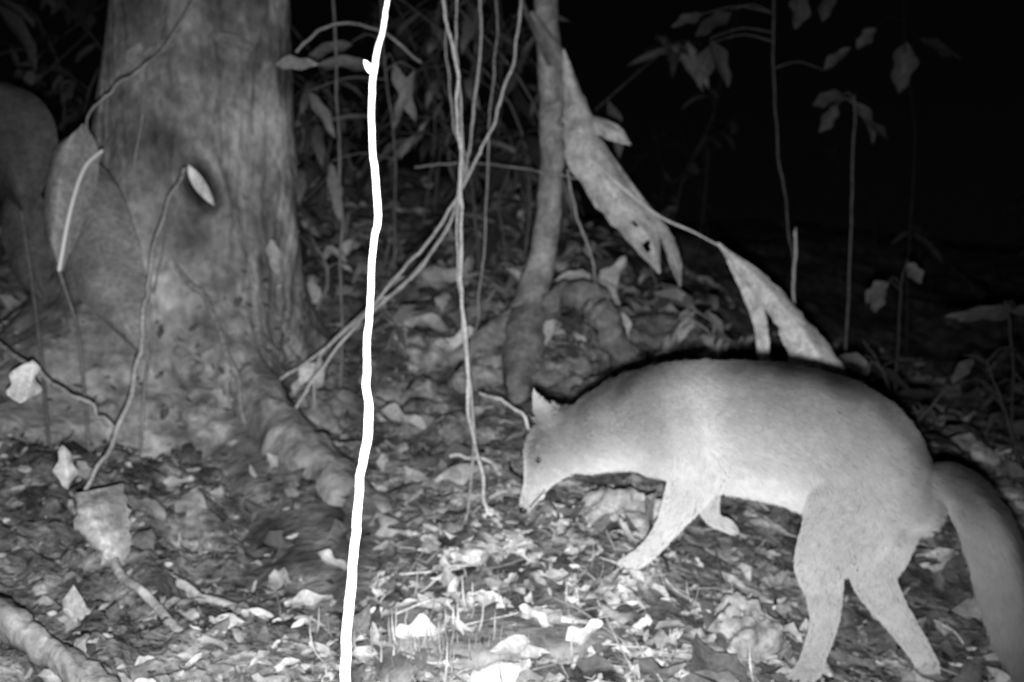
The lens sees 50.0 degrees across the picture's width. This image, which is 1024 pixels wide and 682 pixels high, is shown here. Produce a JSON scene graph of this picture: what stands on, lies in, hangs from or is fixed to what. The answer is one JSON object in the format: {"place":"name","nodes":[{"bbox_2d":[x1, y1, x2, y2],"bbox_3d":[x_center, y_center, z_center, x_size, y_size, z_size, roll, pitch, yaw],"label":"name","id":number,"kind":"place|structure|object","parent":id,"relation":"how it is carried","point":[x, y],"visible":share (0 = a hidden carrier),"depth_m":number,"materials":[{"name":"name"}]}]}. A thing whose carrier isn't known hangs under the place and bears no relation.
{"place":"outdoors","nodes":[
{"label":"outdoors","id":0,"kind":"place"},
{"bbox_2d":[0,157,1023,681],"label":"ground","id":1,"kind":"structure","parent":0,"point":[762,246],"depth_m":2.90,"materials":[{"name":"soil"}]},
{"bbox_2d":[6,360,41,403],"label":"dead leaf","id":2,"kind":"object","parent":1,"relation":"on","point":[25,386],"visible":1,"depth_m":2.69,"materials":[{"name":"white plant"}]},
{"bbox_2d":[32,669,61,681],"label":"dead leaf","id":3,"kind":"object","parent":1,"relation":"on","point":[46,675],"visible":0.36,"depth_m":1.96,"materials":[{"name":"white plant"}]},
{"bbox_2d":[0,82,151,451],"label":"broadleaf plant","id":4,"kind":"object","parent":1,"relation":"on","point":[79,216],"visible":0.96,"depth_m":3.11,"materials":[{"name":"grey plant"}]},
{"bbox_2d":[74,483,131,565],"bbox_3d":[-0.882,0.421,2.378,0.129,0.200,0.156,0,0,42],"label":"dead leaf","id":5,"kind":"object","parent":1,"relation":"on","point":[102,523],"visible":0.81,"depth_m":2.35,"materials":[{"name":"grey plant"}]},
{"bbox_2d":[83,167,185,491],"bbox_3d":[-0.959,0.007,2.870,0.055,1.025,0.667,0,0,2],"label":"seedling stem","id":6,"kind":"object","parent":1,"relation":"on","point":[139,356],"visible":0.84,"depth_m":2.81,"materials":[{"name":"grey plant"}]},
{"bbox_2d":[155,476,193,488],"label":"dead leaf","id":7,"kind":"object","parent":1,"relation":"on","point":[171,482],"visible":1,"depth_m":2.90,"materials":[{"name":"grey plant"}]},
{"bbox_2d":[241,608,273,617],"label":"dead leaf","id":8,"kind":"object","parent":1,"relation":"on","point":[259,612],"visible":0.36,"depth_m":2.25,"materials":[{"name":"white plant"}]},
{"bbox_2d":[284,589,332,608],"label":"dead leaf","id":9,"kind":"object","parent":1,"relation":"on","point":[305,597],"visible":1,"depth_m":2.31,"materials":[{"name":"white plant"}]},
{"bbox_2d":[0,0,619,681],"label":"rainforest tree","id":10,"kind":"object","parent":1,"relation":"on","point":[238,330],"visible":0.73,"depth_m":3.52,"materials":[{"name":"grey plant"}]},
{"bbox_2d":[53,445,77,488],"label":"dead leaf","id":11,"kind":"object","parent":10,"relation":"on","point":[65,471],"visible":1,"depth_m":2.49,"materials":[{"name":"white plant"}]},
{"bbox_2d":[85,0,194,127],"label":"liana","id":12,"kind":"object","parent":10,"relation":"hanging from","point":[141,67],"visible":0.81,"depth_m":3.22,"materials":[{"name":"grey plant"}]},
{"bbox_2d":[133,0,169,182],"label":"liana","id":13,"kind":"object","parent":10,"relation":"hanging from","point":[155,52],"visible":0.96,"depth_m":3.40,"materials":[{"name":"grey plant"}]},
{"bbox_2d":[153,152,170,294],"bbox_3d":[-1.059,-0.368,3.354,0.031,0.467,0.316,0,0,-10],"label":"twig","id":14,"kind":"object","parent":10,"relation":"attached to","point":[163,248],"visible":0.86,"depth_m":3.29,"materials":[{"name":"grey plant"}]},
{"bbox_2d":[296,22,421,63],"bbox_3d":[-0.541,-1.072,3.917,0.454,0.125,0.071,0,0,-13],"label":"twig","id":15,"kind":"object","parent":10,"relation":"attached to","point":[357,24],"visible":0.98,"depth_m":3.90,"materials":[{"name":"grey wood"}]},
{"bbox_2d":[280,0,482,379],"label":"liana","id":16,"kind":"object","parent":10,"relation":"hanging from","point":[422,266],"visible":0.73,"depth_m":3.50,"materials":[{"name":"grey plant"}]},
{"bbox_2d":[313,0,467,408],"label":"liana","id":17,"kind":"object","parent":10,"relation":"hanging from","point":[416,269],"visible":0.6,"depth_m":3.54,"materials":[{"name":"grey plant"}]},
{"bbox_2d":[295,0,522,408],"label":"liana","id":18,"kind":"object","parent":10,"relation":"hanging from","point":[357,324],"visible":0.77,"depth_m":3.40,"materials":[{"name":"grey plant"}]},
{"bbox_2d":[441,0,488,514],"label":"liana","id":19,"kind":"object","parent":10,"relation":"hanging from","point":[484,503],"visible":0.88,"depth_m":2.93,"materials":[{"name":"grey plant"}]},
{"bbox_2d":[315,549,347,569],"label":"dead leaf","id":20,"kind":"object","parent":1,"relation":"on","point":[326,556],"visible":0.99,"depth_m":2.45,"materials":[{"name":"grey plant"}]},
{"bbox_2d":[292,382,375,439],"bbox_3d":[-0.618,0.255,3.606,0.275,0.241,0.300,0,0,27],"label":"stone","id":21,"kind":"object","parent":1,"relation":"on","point":[337,411],"visible":0.45,"depth_m":3.54,"materials":[{"name":"grey stone"}]},
{"bbox_2d":[291,357,324,394],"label":"dead leaf","id":22,"kind":"object","parent":21,"relation":"on","point":[306,371],"visible":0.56,"depth_m":3.69,"materials":[{"name":"grey plant"}]},
{"bbox_2d":[332,0,343,387],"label":"liana","id":23,"kind":"object","parent":1,"relation":"on","point":[340,199],"visible":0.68,"depth_m":4.08,"materials":[{"name":"grey plant"}]},
{"bbox_2d":[307,0,415,309],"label":"sapling","id":24,"kind":"object","parent":1,"relation":"on","point":[403,84],"visible":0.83,"depth_m":4.40,"materials":[{"name":"grey plant"}]},
{"bbox_2d":[340,0,389,681],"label":"pale sapling","id":25,"kind":"object","parent":1,"relation":"on","point":[350,592],"visible":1,"depth_m":0.93,"materials":[{"name":"white plant"}]},
{"bbox_2d":[370,378,410,406],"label":"leaf","id":26,"kind":"object","parent":1,"relation":"on","point":[393,391],"visible":0.37,"depth_m":3.88,"materials":[{"name":"grey plant"}]},
{"bbox_2d":[377,403,425,428],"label":"dead leaf","id":27,"kind":"object","parent":1,"relation":"on","point":[394,412],"visible":1,"depth_m":3.40,"materials":[{"name":"grey plant"}]},
{"bbox_2d":[402,469,437,483],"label":"stone","id":28,"kind":"object","parent":1,"relation":"on","point":[405,481],"visible":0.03,"depth_m":3.04,"materials":[{"name":"grey stone"}]},
{"bbox_2d":[396,613,447,640],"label":"dead leaf","id":29,"kind":"object","parent":1,"relation":"on","point":[420,623],"visible":0.86,"depth_m":2.13,"materials":[{"name":"white plant"}]},
{"bbox_2d":[401,313,453,334],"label":"dead leaf","id":30,"kind":"object","parent":1,"relation":"on","point":[433,321],"visible":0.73,"depth_m":4.42,"materials":[{"name":"grey plant"}]},
{"bbox_2d":[403,332,452,372],"bbox_3d":[-0.298,0.066,4.298,0.292,0.204,0.372,0,0,0],"label":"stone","id":31,"kind":"object","parent":1,"relation":"on","point":[418,354],"visible":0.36,"depth_m":4.17,"materials":[{"name":"grey stone"}]},
{"bbox_2d":[432,326,473,364],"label":"dead leaf","id":32,"kind":"object","parent":31,"relation":"on","point":[457,340],"visible":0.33,"depth_m":4.22,"materials":[{"name":"grey plant"}]},
{"bbox_2d":[422,266,478,287],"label":"dead leaf","id":33,"kind":"object","parent":1,"relation":"on","point":[434,276],"visible":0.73,"depth_m":4.99,"materials":[{"name":"grey plant"}]},
{"bbox_2d":[434,463,489,484],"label":"dead leaf","id":34,"kind":"object","parent":1,"relation":"on","point":[459,474],"visible":0.88,"depth_m":2.89,"materials":[{"name":"grey plant"}]},
{"bbox_2d":[454,0,475,521],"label":"liana","id":35,"kind":"object","parent":1,"relation":"on","point":[457,275],"visible":0.75,"depth_m":2.99,"materials":[{"name":"grey plant"}]},
{"bbox_2d":[450,550,485,565],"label":"dead leaf","id":36,"kind":"object","parent":1,"relation":"on","point":[472,558],"visible":0.87,"depth_m":2.40,"materials":[{"name":"white plant"}]},
{"bbox_2d":[436,415,507,431],"bbox_3d":[-0.115,0.314,3.518,0.261,0.172,0.250,0,0,0],"label":"stone","id":37,"kind":"object","parent":1,"relation":"on","point":[495,419],"visible":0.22,"depth_m":3.49,"materials":[{"name":"grey stone"}]},
{"bbox_2d":[449,453,501,475],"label":"twig","id":38,"kind":"object","parent":1,"relation":"on","point":[493,464],"visible":0.69,"depth_m":3.06,"materials":[{"name":"grey wood"}]},
{"bbox_2d":[451,351,502,386],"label":"leaf","id":39,"kind":"object","parent":1,"relation":"on","point":[488,369],"visible":0.33,"depth_m":3.99,"materials":[{"name":"grey plant"}]},
{"bbox_2d":[461,539,499,556],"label":"dead leaf","id":40,"kind":"object","parent":1,"relation":"on","point":[490,544],"visible":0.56,"depth_m":2.45,"materials":[{"name":"grey plant"}]},
{"bbox_2d":[469,0,498,413],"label":"liana","id":41,"kind":"object","parent":1,"relation":"on","point":[485,226],"visible":0.78,"depth_m":3.83,"materials":[{"name":"grey plant"}]},
{"bbox_2d":[463,659,530,681],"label":"dead leaf","id":42,"kind":"object","parent":1,"relation":"on","point":[510,671],"visible":0.95,"depth_m":2.00,"materials":[{"name":"white plant"}]},
{"bbox_2d":[455,531,539,565],"bbox_3d":[-0.038,0.468,2.445,0.198,0.063,0.196,0,0,26],"label":"rosette seedling","id":43,"kind":"object","parent":1,"relation":"on","point":[506,547],"visible":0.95,"depth_m":2.44,"materials":[{"name":"grey plant"}]},
{"bbox_2d":[479,392,529,434],"bbox_3d":[-0.025,0.287,3.123,0.216,0.276,0.031,0,0,44],"label":"twig","id":44,"kind":"object","parent":1,"relation":"on","point":[511,407],"visible":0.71,"depth_m":3.08,"materials":[{"name":"grey wood"}]},
{"bbox_2d":[0,0,1023,463],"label":"understorey foliage","id":45,"kind":"object","parent":1,"relation":"on","point":[310,132],"visible":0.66,"depth_m":5.53,"materials":[{"name":"grey plant"}]},
{"bbox_2d":[0,196,1023,681],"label":"earth clods","id":46,"kind":"object","parent":1,"relation":"on","point":[424,392],"visible":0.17,"depth_m":3.76,"materials":[{"name":"soil"}]},
{"bbox_2d":[518,604,553,627],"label":"dead leaf","id":47,"kind":"object","parent":1,"relation":"on","point":[529,612],"visible":1,"depth_m":2.15,"materials":[{"name":"white plant"}]},
{"bbox_2d":[446,0,636,400],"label":"slender tree","id":48,"kind":"object","parent":1,"relation":"on","point":[516,329],"visible":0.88,"depth_m":4.10,"materials":[{"name":"grey plant"}]},
{"bbox_2d":[415,162,577,178],"bbox_3d":[-0.036,-0.648,4.207,0.713,0.110,0.138,0,0,11],"label":"liana","id":49,"kind":"object","parent":48,"relation":"attached to","point":[523,168],"visible":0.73,"depth_m":4.21,"materials":[{"name":"grey plant"}]},
{"bbox_2d":[529,11,847,376],"bbox_3d":[0.605,-0.450,3.787,1.243,1.572,0.185,0,0,38],"label":"dead palm frond","id":50,"kind":"object","parent":48,"relation":"hanging from","point":[612,191],"visible":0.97,"depth_m":3.91,"materials":[{"name":"grey plant"}]},
{"bbox_2d":[532,355,600,391],"bbox_3d":[0.181,0.178,3.981,0.333,0.253,0.302,0,0,-40],"label":"stone","id":51,"kind":"object","parent":1,"relation":"on","point":[569,372],"visible":0.36,"depth_m":3.90,"materials":[{"name":"grey stone"}]},
{"bbox_2d":[567,170,596,281],"bbox_3d":[0.292,-0.260,4.140,0.183,0.763,0.066,0,0,-41],"label":"liana","id":52,"kind":"object","parent":1,"relation":"on","point":[581,229],"visible":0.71,"depth_m":4.10,"materials":[{"name":"grey plant"}]},
{"bbox_2d":[565,619,602,646],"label":"dead leaf","id":53,"kind":"object","parent":1,"relation":"on","point":[580,636],"visible":0.98,"depth_m":2.12,"materials":[{"name":"white plant"}]},
{"bbox_2d":[301,542,868,681],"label":"grass","id":54,"kind":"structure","parent":1,"relation":"on","point":[411,646],"depth_m":2.08,"materials":[{"name":"grey plant"}]},
{"bbox_2d":[567,374,614,405],"bbox_3d":[0.298,0.207,3.609,0.265,0.196,0.210,0,0,-44],"label":"stone","id":55,"kind":"object","parent":1,"relation":"on","point":[589,384],"visible":0.22,"depth_m":3.57,"materials":[{"name":"grey stone"}]},
{"bbox_2d":[599,256,625,286],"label":"dead leaf","id":56,"kind":"object","parent":1,"relation":"on","point":[610,275],"visible":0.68,"depth_m":4.99,"materials":[{"name":"grey plant"}]},
{"bbox_2d":[276,420,963,681],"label":"fallen twigs","id":57,"kind":"object","parent":1,"relation":"on","point":[605,616],"visible":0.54,"depth_m":2.31,"materials":[{"name":"grey wood"}]},
{"bbox_2d":[589,334,651,363],"bbox_3d":[0.410,0.100,4.317,0.317,0.272,0.266,0,0,-40],"label":"stone","id":58,"kind":"object","parent":1,"relation":"on","point":[606,356],"visible":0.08,"depth_m":4.27,"materials":[{"name":"grey stone"}]},
{"bbox_2d":[576,487,684,542],"bbox_3d":[0.286,0.455,2.723,0.290,0.196,0.229,0,0,0],"label":"dead leaf","id":59,"kind":"object","parent":1,"relation":"on","point":[629,502],"visible":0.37,"depth_m":2.67,"materials":[{"name":"grey plant"}]},
{"bbox_2d":[629,311,708,354],"bbox_3d":[0.632,0.004,4.791,0.494,0.274,0.337,0,0,-34],"label":"stone","id":60,"kind":"object","parent":1,"relation":"on","point":[658,325],"visible":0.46,"depth_m":4.66,"materials":[{"name":"grey stone"}]},
{"bbox_2d":[714,591,792,663],"bbox_3d":[0.497,0.653,2.299,0.177,0.242,0.215,0,0,0],"label":"stone","id":61,"kind":"object","parent":1,"relation":"on","point":[743,622],"visible":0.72,"depth_m":2.25,"materials":[{"name":"grey stone"}]},
{"bbox_2d":[672,0,850,307],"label":"sapling","id":62,"kind":"object","parent":1,"relation":"on","point":[710,55],"visible":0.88,"depth_m":4.59,"materials":[{"name":"grey plant"}]},
{"bbox_2d":[519,358,1023,681],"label":"wild dog","id":63,"kind":"object","parent":1,"relation":"on","point":[858,480],"visible":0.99,"depth_m":2.26},
{"bbox_2d":[792,228,796,306],"bbox_3d":[1.131,-0.058,4.399,0.021,0.802,0.024,0,0,0],"label":"sapling","id":64,"kind":"object","parent":1,"relation":"on","point":[794,266],"visible":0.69,"depth_m":4.39,"materials":[{"name":"grey plant"}]},
{"bbox_2d":[813,89,888,371],"bbox_3d":[1.475,-0.384,4.809,0.328,1.434,0.096,0,0,0],"label":"sapling","id":65,"kind":"object","parent":1,"relation":"on","point":[831,115],"visible":0.94,"depth_m":4.80,"materials":[{"name":"grey plant"}]},
{"bbox_2d":[818,0,960,404],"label":"sapling","id":66,"kind":"object","parent":1,"relation":"on","point":[906,61],"visible":0.92,"depth_m":4.82,"materials":[{"name":"grey plant"}]},
{"bbox_2d":[865,259,923,404],"bbox_3d":[1.532,0.044,4.395,0.223,0.748,0.048,0,0,0],"label":"sapling","id":67,"kind":"object","parent":1,"relation":"on","point":[875,294],"visible":0.89,"depth_m":4.40,"materials":[{"name":"grey plant"}]},
{"bbox_2d":[945,300,1023,460],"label":"sapling","id":68,"kind":"object","parent":1,"relation":"on","point":[998,312],"visible":0.91,"depth_m":4.00,"materials":[{"name":"grey plant"}]},
{"bbox_2d":[971,449,1010,465],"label":"dead leaf","id":69,"kind":"object","parent":1,"relation":"on","point":[982,458],"visible":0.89,"depth_m":3.81,"materials":[{"name":"grey plant"}]},
{"bbox_2d":[0,0,1023,247],"label":"sky","id":70,"kind":"structure","parent":0,"point":[969,110],"materials":[{"name":"black"}]}
]}

